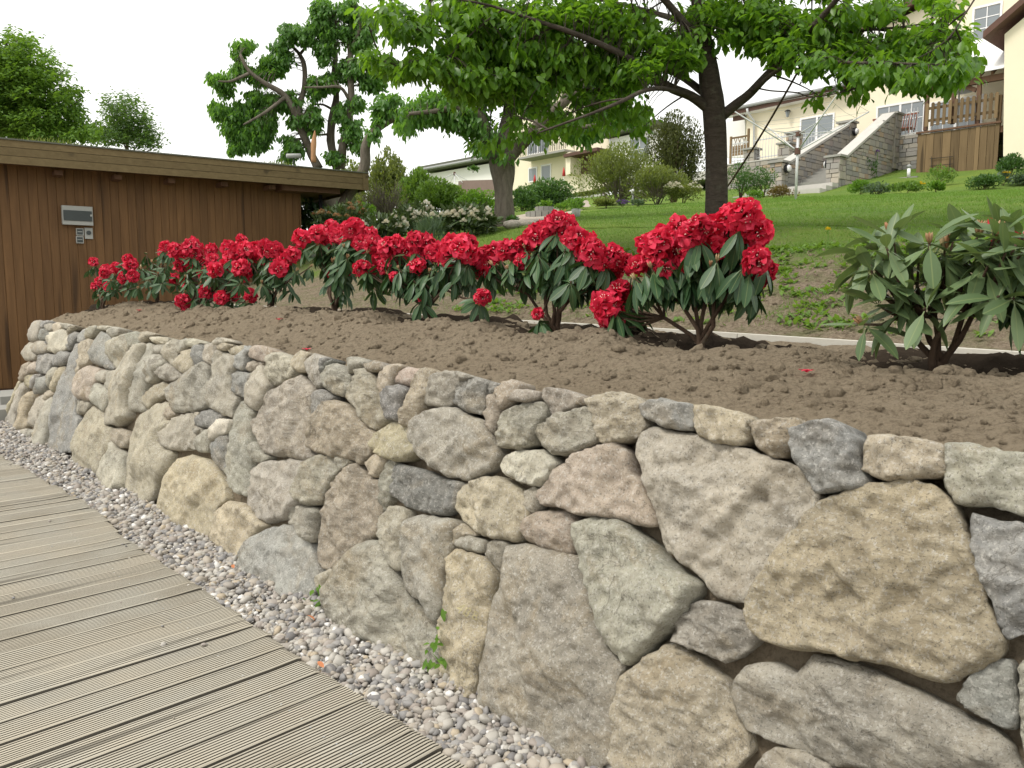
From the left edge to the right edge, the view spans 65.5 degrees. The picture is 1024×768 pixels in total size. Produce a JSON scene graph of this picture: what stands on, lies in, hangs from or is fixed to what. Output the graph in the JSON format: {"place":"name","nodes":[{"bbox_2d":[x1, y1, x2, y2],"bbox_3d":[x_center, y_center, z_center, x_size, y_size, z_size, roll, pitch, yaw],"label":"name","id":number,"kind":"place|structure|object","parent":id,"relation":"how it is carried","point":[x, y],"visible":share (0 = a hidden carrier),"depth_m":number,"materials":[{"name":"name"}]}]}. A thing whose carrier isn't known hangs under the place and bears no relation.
{"place":"outdoors","nodes":[
{"label":"outdoors","id":0,"kind":"place"},
{"bbox_2d":[0,420,611,767],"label":"gravel","id":1,"kind":"structure","parent":0,"point":[469,732],"depth_m":3.61,"materials":[{"name":"gravel"}]},
{"bbox_2d":[422,608,446,671],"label":"weed","id":2,"kind":"object","parent":1,"relation":"on","point":[440,660],"visible":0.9,"depth_m":3.22,"materials":[{"name":"green plant"}]},
{"bbox_2d":[0,0,902,229],"label":"sky","id":3,"kind":"structure","parent":0,"point":[166,48],"materials":[{"name":"white"}]},
{"bbox_2d":[50,300,1023,451],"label":"soil bed","id":4,"kind":"object","parent":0,"point":[866,423],"visible":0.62,"depth_m":3.37,"materials":[{"name":"soil"}]},
{"bbox_2d":[84,253,144,308],"bbox_3d":[-4.545,-1.153,9.219,0.449,0.714,2.557,-4,8,-34],"label":"rhododendron bush","id":5,"kind":"object","parent":4,"relation":"on","point":[125,274],"visible":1,"depth_m":8.97,"materials":[{"name":"red plant"}]},
{"bbox_2d":[136,240,175,302],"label":"rhododendron bush","id":6,"kind":"object","parent":4,"relation":"on","point":[158,282],"visible":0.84,"depth_m":8.72,"materials":[{"name":"green plant"}]},
{"bbox_2d":[167,235,258,310],"bbox_3d":[-3.014,-1.018,7.875,0.482,0.903,2.480,-5,8,-39],"label":"rhododendron bush","id":7,"kind":"object","parent":4,"relation":"on","point":[212,272],"visible":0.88,"depth_m":7.74,"materials":[{"name":"red plant"}]},
{"bbox_2d":[235,233,313,306],"bbox_3d":[-2.101,-0.976,7.113,0.492,0.783,1.211,-6,9,-43],"label":"rhododendron bush","id":8,"kind":"object","parent":4,"relation":"on","point":[276,259],"visible":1,"depth_m":6.92,"materials":[{"name":"red plant"}]},
{"bbox_2d":[290,217,381,311],"bbox_3d":[-1.282,-0.890,6.169,0.462,0.841,1.175,-5,8,-39],"label":"rhododendron bush","id":9,"kind":"object","parent":4,"relation":"on","point":[354,239],"visible":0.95,"depth_m":6.08,"materials":[{"name":"red plant"}]},
{"bbox_2d":[309,307,406,315],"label":"moist soil","id":10,"kind":"structure","parent":4,"relation":"on","point":[382,309],"depth_m":6.60,"materials":[{"name":"soil"}]},
{"bbox_2d":[352,230,491,321],"bbox_3d":[-0.565,-0.695,5.403,0.532,0.702,1.718,-5,8,-40],"label":"rhododendron bush","id":11,"kind":"object","parent":4,"relation":"on","point":[415,277],"visible":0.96,"depth_m":5.28,"materials":[{"name":"red plant"}]},
{"bbox_2d":[397,313,522,325],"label":"moist soil","id":12,"kind":"structure","parent":4,"relation":"on","point":[491,318],"depth_m":5.60,"materials":[{"name":"soil"}]},
{"bbox_2d":[471,209,626,333],"bbox_3d":[0.160,-0.600,4.558,0.528,0.784,1.323,-5,8,-40],"label":"rhododendron bush","id":13,"kind":"object","parent":4,"relation":"on","point":[583,262],"visible":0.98,"depth_m":4.39,"materials":[{"name":"red plant"}]},
{"bbox_2d":[506,323,661,332],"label":"moist soil","id":14,"kind":"structure","parent":4,"relation":"on","point":[562,326],"depth_m":4.78,"materials":[{"name":"soil"}]},
{"bbox_2d":[589,197,778,347],"bbox_3d":[0.812,-0.472,3.860,1.115,0.770,0.554,6,9,44],"label":"rhododendron bush","id":15,"kind":"object","parent":4,"relation":"on","point":[720,261],"visible":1,"depth_m":3.63,"materials":[{"name":"red plant"}]},
{"bbox_2d":[615,327,817,350],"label":"moist soil","id":16,"kind":"structure","parent":4,"relation":"on","point":[686,342],"depth_m":4.04,"materials":[{"name":"soil"}]},
{"bbox_2d":[814,197,1023,370],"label":"rhododendron bush","id":17,"kind":"object","parent":4,"relation":"on","point":[947,277],"visible":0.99,"depth_m":2.81,"materials":[{"name":"green plant"}]},
{"bbox_2d":[849,347,1023,376],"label":"moist soil","id":18,"kind":"structure","parent":4,"relation":"on","point":[981,363],"depth_m":3.17,"materials":[{"name":"soil"}]},
{"bbox_2d":[970,218,1023,355],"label":"rhododendron bush","id":19,"kind":"object","parent":4,"relation":"on","point":[1007,321],"visible":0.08,"depth_m":2.82,"materials":[{"name":"green plant"}]},
{"bbox_2d":[517,197,618,220],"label":"path","id":20,"kind":"structure","parent":0,"point":[525,218],"depth_m":15.73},
{"bbox_2d":[173,156,1023,350],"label":"lawn","id":21,"kind":"structure","parent":0,"point":[308,295],"depth_m":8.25,"materials":[{"name":"plant"}]},
{"bbox_2d":[0,24,108,145],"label":"maple tree","id":22,"kind":"object","parent":21,"relation":"on","point":[28,108],"visible":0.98,"depth_m":23.37,"materials":[{"name":"green plant"}]},
{"bbox_2d":[89,86,170,152],"bbox_3d":[-13.191,-7.259,27.338,3.360,5.778,3.230,0,6,0],"label":"birch tree","id":23,"kind":"object","parent":21,"relation":"on","point":[120,129],"visible":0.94,"depth_m":26.75,"materials":[{"name":"green plant"}]},
{"bbox_2d":[203,0,388,206],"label":"pollarded tree","id":24,"kind":"object","parent":21,"relation":"on","point":[250,125],"visible":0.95,"depth_m":16.73,"materials":[{"name":"green plant"}]},
{"bbox_2d":[301,197,325,229],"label":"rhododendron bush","id":25,"kind":"object","parent":21,"relation":"on","point":[307,218],"visible":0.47,"depth_m":16.59,"materials":[{"name":"green plant"}]},
{"bbox_2d":[310,196,373,225],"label":"rhododendron bush","id":26,"kind":"object","parent":21,"relation":"on","point":[334,212],"visible":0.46,"depth_m":14.19,"materials":[{"name":"plant"}]},
{"bbox_2d":[339,158,366,202],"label":"shrub","id":27,"kind":"object","parent":21,"relation":"on","point":[354,167],"visible":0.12,"depth_m":22.39,"materials":[{"name":"green plant"}]},
{"bbox_2d":[336,90,404,245],"bbox_3d":[-2.730,-4.046,15.150,1.590,3.006,0.916,-2,7,-20],"label":"leaning tree","id":28,"kind":"object","parent":21,"relation":"on","point":[383,115],"visible":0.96,"depth_m":15.07,"materials":[{"name":"green plant"}]},
{"bbox_2d":[362,209,409,238],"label":"rhododendron bush","id":29,"kind":"object","parent":21,"relation":"on","point":[386,224],"visible":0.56,"depth_m":12.86,"materials":[{"name":"white plant"}]},
{"bbox_2d":[359,179,413,217],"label":"twiggy shrub","id":30,"kind":"object","parent":21,"relation":"on","point":[382,202],"visible":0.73,"depth_m":17.95,"materials":[{"name":"green plant"}]},
{"bbox_2d":[366,145,407,219],"bbox_3d":[-3.229,-5.080,20.551,1.121,2.123,1.238,3,7,28],"label":"conifer","id":31,"kind":"object","parent":21,"relation":"on","point":[383,173],"visible":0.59,"depth_m":20.31,"materials":[{"name":"green plant"}]},
{"bbox_2d":[394,199,434,234],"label":"rhododendron bush","id":32,"kind":"object","parent":21,"relation":"on","point":[408,210],"visible":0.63,"depth_m":13.79,"materials":[{"name":"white plant"}]},
{"bbox_2d":[393,166,437,205],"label":"shrub","id":33,"kind":"object","parent":21,"relation":"on","point":[411,183],"visible":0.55,"depth_m":19.29,"materials":[{"name":"green plant"}]},
{"bbox_2d":[407,207,448,240],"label":"lavender tuft","id":34,"kind":"object","parent":21,"relation":"on","point":[430,227],"visible":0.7,"depth_m":12.34,"materials":[{"name":"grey plant"}]},
{"bbox_2d":[412,176,465,212],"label":"shrub","id":35,"kind":"object","parent":21,"relation":"on","point":[444,191],"visible":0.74,"depth_m":18.40,"materials":[{"name":"green plant"}]},
{"bbox_2d":[427,200,502,237],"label":"rhododendron bush","id":36,"kind":"object","parent":21,"relation":"on","point":[464,217],"visible":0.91,"depth_m":12.88,"materials":[{"name":"white plant"}]},
{"bbox_2d":[454,188,494,213],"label":"shrub","id":37,"kind":"object","parent":21,"relation":"on","point":[478,197],"visible":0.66,"depth_m":17.46,"materials":[{"name":"green plant"}]},
{"bbox_2d":[458,180,494,196],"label":"screen wall","id":38,"kind":"structure","parent":21,"relation":"on","point":[483,185],"depth_m":43.59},
{"bbox_2d":[420,156,607,205],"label":"white building","id":39,"kind":"structure","parent":21,"relation":"on","point":[447,168],"depth_m":52.18,"materials":[{"name":"paint"}]},
{"bbox_2d":[503,220,536,228],"bbox_3d":[0.149,-2.665,13.313,0.288,0.200,0.773,5,8,38],"label":"edging stone","id":40,"kind":"object","parent":21,"relation":"on","point":[511,224],"visible":0.74,"depth_m":13.05,"materials":[{"name":"stone"}]},
{"bbox_2d":[391,34,654,226],"bbox_3d":[0.201,-4.309,13.457,4.515,3.716,1.760,0,6,0],"label":"pollarded tree","id":41,"kind":"object","parent":21,"relation":"on","point":[427,110],"visible":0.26,"depth_m":13.32,"materials":[{"name":"green plant"}]},
{"bbox_2d":[512,185,537,211],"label":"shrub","id":42,"kind":"object","parent":21,"relation":"on","point":[523,199],"visible":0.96,"depth_m":23.44,"materials":[{"name":"green plant"}]},
{"bbox_2d":[525,206,553,216],"bbox_3d":[0.657,-3.421,16.180,0.768,0.335,0.759,0,6,0],"label":"stone planter","id":43,"kind":"object","parent":21,"relation":"on","point":[539,211],"visible":0.43,"depth_m":15.92,"materials":[{"name":"stone"}]},
{"bbox_2d":[516,177,577,210],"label":"hedge","id":44,"kind":"object","parent":21,"relation":"on","point":[553,192],"visible":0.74,"depth_m":26.11,"materials":[{"name":"green plant"}]},
{"bbox_2d":[513,91,615,197],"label":"house","id":45,"kind":"structure","parent":21,"relation":"on","point":[536,161],"depth_m":45.73,"materials":[{"name":"beige paint"}]},
{"bbox_2d":[528,167,537,182],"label":"window","id":46,"kind":"structure","parent":45,"relation":"in","point":[532,172],"depth_m":47.46,"materials":[{"name":"glass"}]},
{"bbox_2d":[527,140,548,155],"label":"balcony door","id":47,"kind":"structure","parent":45,"relation":"in","point":[542,144],"depth_m":46.96,"materials":[{"name":"white paint"}]},
{"bbox_2d":[541,164,550,181],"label":"window","id":48,"kind":"structure","parent":45,"relation":"in","point":[545,170],"depth_m":46.60,"materials":[{"name":"glass"}]},
{"bbox_2d":[562,197,584,207],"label":"shrub","id":49,"kind":"object","parent":21,"relation":"on","point":[580,200],"visible":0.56,"depth_m":19.04,"materials":[{"name":"green plant"}]},
{"bbox_2d":[567,200,582,216],"bbox_3d":[1.195,-3.314,15.034,0.319,0.400,0.269,0,6,0],"label":"plant pot","id":50,"kind":"object","parent":21,"relation":"on","point":[575,209],"visible":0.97,"depth_m":15.01,"materials":[{"name":"grey plastic"}]},
{"bbox_2d":[172,301,1023,354],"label":"kerb edging","id":51,"kind":"object","parent":21,"relation":"on","point":[817,341],"visible":0.05,"depth_m":5.07,"materials":[{"name":"concrete"}]},
{"bbox_2d":[592,196,617,208],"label":"border plant","id":52,"kind":"object","parent":21,"relation":"on","point":[604,201],"visible":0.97,"depth_m":19.04,"materials":[{"name":"green plant"}]},
{"bbox_2d":[568,140,663,204],"bbox_3d":[2.856,-5.644,21.613,2.692,1.808,2.391,0,6,0],"label":"shrub","id":53,"kind":"object","parent":21,"relation":"on","point":[611,170],"visible":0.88,"depth_m":21.16,"materials":[{"name":"green plant"}]},
{"bbox_2d":[604,120,682,181],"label":"house wing","id":54,"kind":"structure","parent":21,"relation":"on","point":[624,136],"depth_m":41.30,"materials":[{"name":"paint"}]},
{"bbox_2d":[629,135,650,160],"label":"window","id":55,"kind":"structure","parent":54,"relation":"in","point":[641,144],"depth_m":41.01,"materials":[{"name":"glass"}]},
{"bbox_2d":[620,163,694,204],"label":"shrub","id":56,"kind":"object","parent":21,"relation":"on","point":[652,180],"visible":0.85,"depth_m":20.25,"materials":[{"name":"green plant"}]},
{"bbox_2d":[344,0,987,214],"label":"cherry tree","id":57,"kind":"object","parent":21,"relation":"on","point":[496,46],"visible":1,"depth_m":7.85,"materials":[{"name":"green plant"}]},
{"bbox_2d":[728,67,799,186],"bbox_3d":[2.844,-2.607,9.174,0.037,1.573,2.429,0,6,-4],"label":"guy rope","id":58,"kind":"object","parent":57,"relation":"attached to","point":[773,114],"visible":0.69,"depth_m":8.94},
{"bbox_2d":[643,109,704,202],"bbox_3d":[5.381,-7.495,26.479,2.248,3.199,1.672,0,6,0],"label":"thuja","id":59,"kind":"object","parent":21,"relation":"on","point":[681,150],"visible":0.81,"depth_m":26.12,"materials":[{"name":"green plant"}]},
{"bbox_2d":[662,181,703,202],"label":"shrub","id":60,"kind":"object","parent":21,"relation":"on","point":[675,189],"visible":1,"depth_m":19.88,"materials":[{"name":"green plant"}]},
{"bbox_2d":[637,156,787,188],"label":"terrace wall","id":61,"kind":"structure","parent":21,"relation":"on","point":[762,163],"depth_m":31.59,"materials":[{"name":"stone"}]},
{"bbox_2d":[729,128,749,163],"bbox_3d":[9.671,-10.096,33.830,0.080,1.338,0.964,-6,9,-42],"label":"lattice screen","id":62,"kind":"object","parent":61,"relation":"on","point":[732,149],"visible":0.8,"depth_m":33.89,"materials":[{"name":"brown wood"}]},
{"bbox_2d":[754,133,785,159],"bbox_3d":[10.080,-9.307,31.215,0.060,0.900,1.386,-6,9,-42],"label":"railing","id":63,"kind":"object","parent":61,"relation":"on","point":[765,156],"visible":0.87,"depth_m":31.23,"materials":[{"name":"metal"}]},
{"bbox_2d":[785,130,805,147],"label":"stone pillar","id":64,"kind":"structure","parent":61,"relation":"on","point":[794,139],"depth_m":31.55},
{"bbox_2d":[836,120,858,142],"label":"stone pillar","id":65,"kind":"structure","parent":61,"relation":"on","point":[853,124],"depth_m":30.86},
{"bbox_2d":[452,237,997,336],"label":"weeds","id":66,"kind":"object","parent":21,"relation":"on","point":[792,250],"visible":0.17,"depth_m":6.12,"materials":[{"name":"green plant"}]},
{"bbox_2d":[727,161,759,197],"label":"shrub","id":67,"kind":"object","parent":21,"relation":"on","point":[741,176],"visible":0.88,"depth_m":25.81,"materials":[{"name":"green plant"}]},
{"bbox_2d":[741,147,761,175],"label":"stone pillar","id":68,"kind":"structure","parent":21,"relation":"on","point":[753,155],"depth_m":31.62,"materials":[{"name":"stone"}]},
{"bbox_2d":[731,138,747,162],"bbox_3d":[9.200,-9.416,32.181,0.060,0.900,0.719,-6,9,-42],"label":"railing","id":69,"kind":"object","parent":68,"relation":"attached to","point":[740,143],"visible":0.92,"depth_m":32.15,"materials":[{"name":"metal"}]},
{"bbox_2d":[746,189,764,198],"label":"border plant","id":70,"kind":"object","parent":21,"relation":"on","point":[754,193],"visible":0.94,"depth_m":21.01,"materials":[{"name":"green plant"}]},
{"bbox_2d":[489,246,1022,346],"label":"soil clods","id":71,"kind":"object","parent":21,"relation":"on","point":[970,329],"visible":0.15,"depth_m":6.03,"materials":[{"name":"soil"}]},
{"bbox_2d":[750,166,777,196],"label":"shrub","id":72,"kind":"object","parent":21,"relation":"on","point":[762,182],"visible":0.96,"depth_m":25.64,"materials":[{"name":"green plant"}]},
{"bbox_2d":[767,159,791,188],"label":"stone pillar","id":73,"kind":"structure","parent":21,"relation":"on","point":[778,167],"depth_m":27.91,"materials":[{"name":"stone"}]},
{"bbox_2d":[766,184,799,197],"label":"border plant","id":74,"kind":"object","parent":21,"relation":"on","point":[784,190],"visible":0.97,"depth_m":21.42,"materials":[{"name":"orange plant"}]},
{"bbox_2d":[733,165,837,197],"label":"garden stairs","id":75,"kind":"structure","parent":21,"relation":"on","point":[815,182],"depth_m":26.80,"materials":[{"name":"concrete"}]},
{"bbox_2d":[776,141,795,159],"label":"stone pillar","id":76,"kind":"structure","parent":21,"relation":"on","point":[784,149],"depth_m":30.53,"materials":[{"name":"stone"}]},
{"bbox_2d":[727,83,856,159],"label":"house wing","id":77,"kind":"structure","parent":21,"relation":"on","point":[738,125],"depth_m":34.48,"materials":[{"name":"paint"}]},
{"bbox_2d":[800,112,834,146],"bbox_3d":[12.838,-10.480,33.573,0.070,1.622,1.526,-6,9,-42],"label":"terrace door","id":78,"kind":"structure","parent":77,"relation":"in","point":[808,121],"depth_m":33.51,"materials":[{"name":"white paint"}]},
{"bbox_2d":[735,90,868,198],"bbox_3d":[6.672,-5.309,18.624,2.498,2.182,2.498,5,8,37],"label":"rotary dryer","id":79,"kind":"object","parent":21,"relation":"on","point":[797,149],"visible":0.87,"depth_m":18.58,"materials":[{"name":"metal"}]},
{"bbox_2d":[783,124,849,186],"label":"stair wall","id":80,"kind":"structure","parent":21,"relation":"on","point":[812,159],"depth_m":29.34,"materials":[{"name":"stone"}]},
{"bbox_2d":[824,154,848,186],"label":"stone pillar","id":81,"kind":"structure","parent":21,"relation":"on","point":[835,169],"depth_m":26.43,"materials":[{"name":"stone"}]},
{"bbox_2d":[846,178,870,194],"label":"border plant","id":82,"kind":"object","parent":21,"relation":"on","point":[856,185],"visible":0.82,"depth_m":21.95,"materials":[{"name":"green plant"}]},
{"bbox_2d":[838,112,894,184],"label":"stair wall","id":83,"kind":"structure","parent":21,"relation":"on","point":[870,139],"depth_m":27.76,"materials":[{"name":"stone"}]},
{"bbox_2d":[860,180,894,194],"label":"border plant","id":84,"kind":"object","parent":21,"relation":"on","point":[879,188],"visible":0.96,"depth_m":21.57,"materials":[{"name":"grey plant"}]},
{"bbox_2d":[880,111,904,171],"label":"stone pillar","id":85,"kind":"structure","parent":21,"relation":"on","point":[899,115],"depth_m":28.86,"materials":[{"name":"stone"}]},
{"bbox_2d":[885,180,928,192],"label":"border plant","id":86,"kind":"object","parent":21,"relation":"on","point":[913,186],"visible":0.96,"depth_m":21.37,"materials":[{"name":"green plant"}]},
{"bbox_2d":[924,179,945,192],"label":"border plant","id":87,"kind":"object","parent":21,"relation":"on","point":[938,185],"visible":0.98,"depth_m":21.46,"materials":[{"name":"green plant"}]},
{"bbox_2d":[852,0,1018,158],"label":"house","id":88,"kind":"structure","parent":21,"relation":"on","point":[985,14],"depth_m":29.93,"materials":[{"name":"beige paint"}]},
{"bbox_2d":[876,99,924,134],"bbox_3d":[15.124,-10.282,31.054,0.070,1.323,1.857,-6,9,-42],"label":"window","id":89,"kind":"structure","parent":88,"relation":"in","point":[918,106],"depth_m":30.78,"materials":[{"name":"white paint"}]},
{"bbox_2d":[929,94,983,132],"bbox_3d":[16.480,-9.796,29.602,0.070,1.590,1.841,-6,9,-42],"label":"window","id":90,"kind":"structure","parent":88,"relation":"in","point":[946,125],"depth_m":29.68,"materials":[{"name":"white paint"}]},
{"bbox_2d":[971,0,1002,41],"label":"window","id":91,"kind":"structure","parent":88,"relation":"in","point":[985,16],"depth_m":28.63,"materials":[{"name":"white paint"}]},
{"bbox_2d":[921,163,958,183],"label":"climbing shrub","id":92,"kind":"object","parent":21,"relation":"on","point":[939,174],"visible":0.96,"depth_m":23.42,"materials":[{"name":"green plant"}]},
{"bbox_2d":[898,125,1003,169],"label":"terrace wall","id":93,"kind":"structure","parent":21,"relation":"on","point":[908,146],"depth_m":28.79,"materials":[{"name":"stone"}]},
{"bbox_2d":[901,112,918,133],"bbox_3d":[14.665,-9.601,29.703,0.705,1.050,0.640,-6,9,-42],"label":"garden chair","id":94,"kind":"object","parent":93,"relation":"on","point":[907,127],"visible":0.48,"depth_m":29.71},
{"bbox_2d":[923,40,1003,130],"bbox_3d":[16.033,-10.498,27.465,3.380,3.527,2.715,-6,9,-42],"label":"pergola","id":95,"kind":"object","parent":93,"relation":"on","point":[992,54],"visible":0.27,"depth_m":26.35,"materials":[{"name":"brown wood"}]},
{"bbox_2d":[956,88,972,126],"bbox_3d":[15.873,-9.703,28.346,0.957,1.556,0.957,0,6,0],"label":"patio heater","id":96,"kind":"object","parent":93,"relation":"on","point":[966,91],"visible":0.28,"depth_m":28.28,"materials":[{"name":"metal"}]},
{"bbox_2d":[916,121,1003,172],"bbox_3d":[15.404,-7.402,27.131,1.660,2.449,2.635,-6,9,-42],"label":"wooden screen","id":97,"kind":"object","parent":21,"relation":"on","point":[936,144],"visible":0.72,"depth_m":26.46,"materials":[{"name":"brown wood"}]},
{"bbox_2d":[924,92,1002,126],"bbox_3d":[15.003,-8.982,26.568,0.190,1.086,2.339,-6,9,-42],"label":"picket fence","id":98,"kind":"object","parent":97,"relation":"on","point":[997,110],"visible":0.96,"depth_m":26.36,"materials":[{"name":"brown wood"}]},
{"bbox_2d":[964,173,1004,189],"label":"peony bush","id":99,"kind":"object","parent":21,"relation":"on","point":[980,181],"visible":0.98,"depth_m":21.39,"materials":[{"name":"green plant"}]},
{"bbox_2d":[983,0,1023,160],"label":"house","id":100,"kind":"structure","parent":21,"relation":"on","point":[1004,32],"depth_m":25.18,"materials":[{"name":"beige paint"}]},
{"bbox_2d":[995,152,1023,175],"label":"shrub","id":101,"kind":"object","parent":21,"relation":"on","point":[1013,161],"visible":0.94,"depth_m":23.28,"materials":[{"name":"green plant"}]},
{"bbox_2d":[1004,172,1023,184],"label":"shrub","id":102,"kind":"object","parent":21,"relation":"on","point":[1017,178],"visible":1,"depth_m":21.52,"materials":[{"name":"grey plant"}]},
{"label":"ground","id":103,"kind":"structure","parent":0,"visible":0},
{"bbox_2d":[0,390,13,420],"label":"stone step","id":104,"kind":"object","parent":103,"relation":"on","point":[5,396],"visible":0.18,"depth_m":10.06,"materials":[{"name":"stone"}]},
{"bbox_2d":[0,135,368,389],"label":"timber shed","id":105,"kind":"structure","parent":103,"relation":"on","point":[140,203],"depth_m":12.95,"materials":[{"name":"brown wood"}]},
{"bbox_2d":[61,205,92,225],"bbox_3d":[-6.937,-2.686,12.710,0.433,0.295,0.123,-5,8,-36],"label":"fuse box","id":106,"kind":"object","parent":105,"relation":"attached to","point":[77,215],"visible":1,"depth_m":12.67,"materials":[{"name":"grey plastic"}]},
{"bbox_2d":[0,455,467,767],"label":"boardwalk","id":107,"kind":"structure","parent":103,"relation":"on","point":[94,673],"depth_m":3.22,"materials":[{"name":"grey wood"}]},
{"bbox_2d":[5,320,1023,767],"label":"retaining wall","id":108,"kind":"structure","parent":103,"relation":"on","point":[619,580],"depth_m":2.65,"materials":[{"name":"stone"}]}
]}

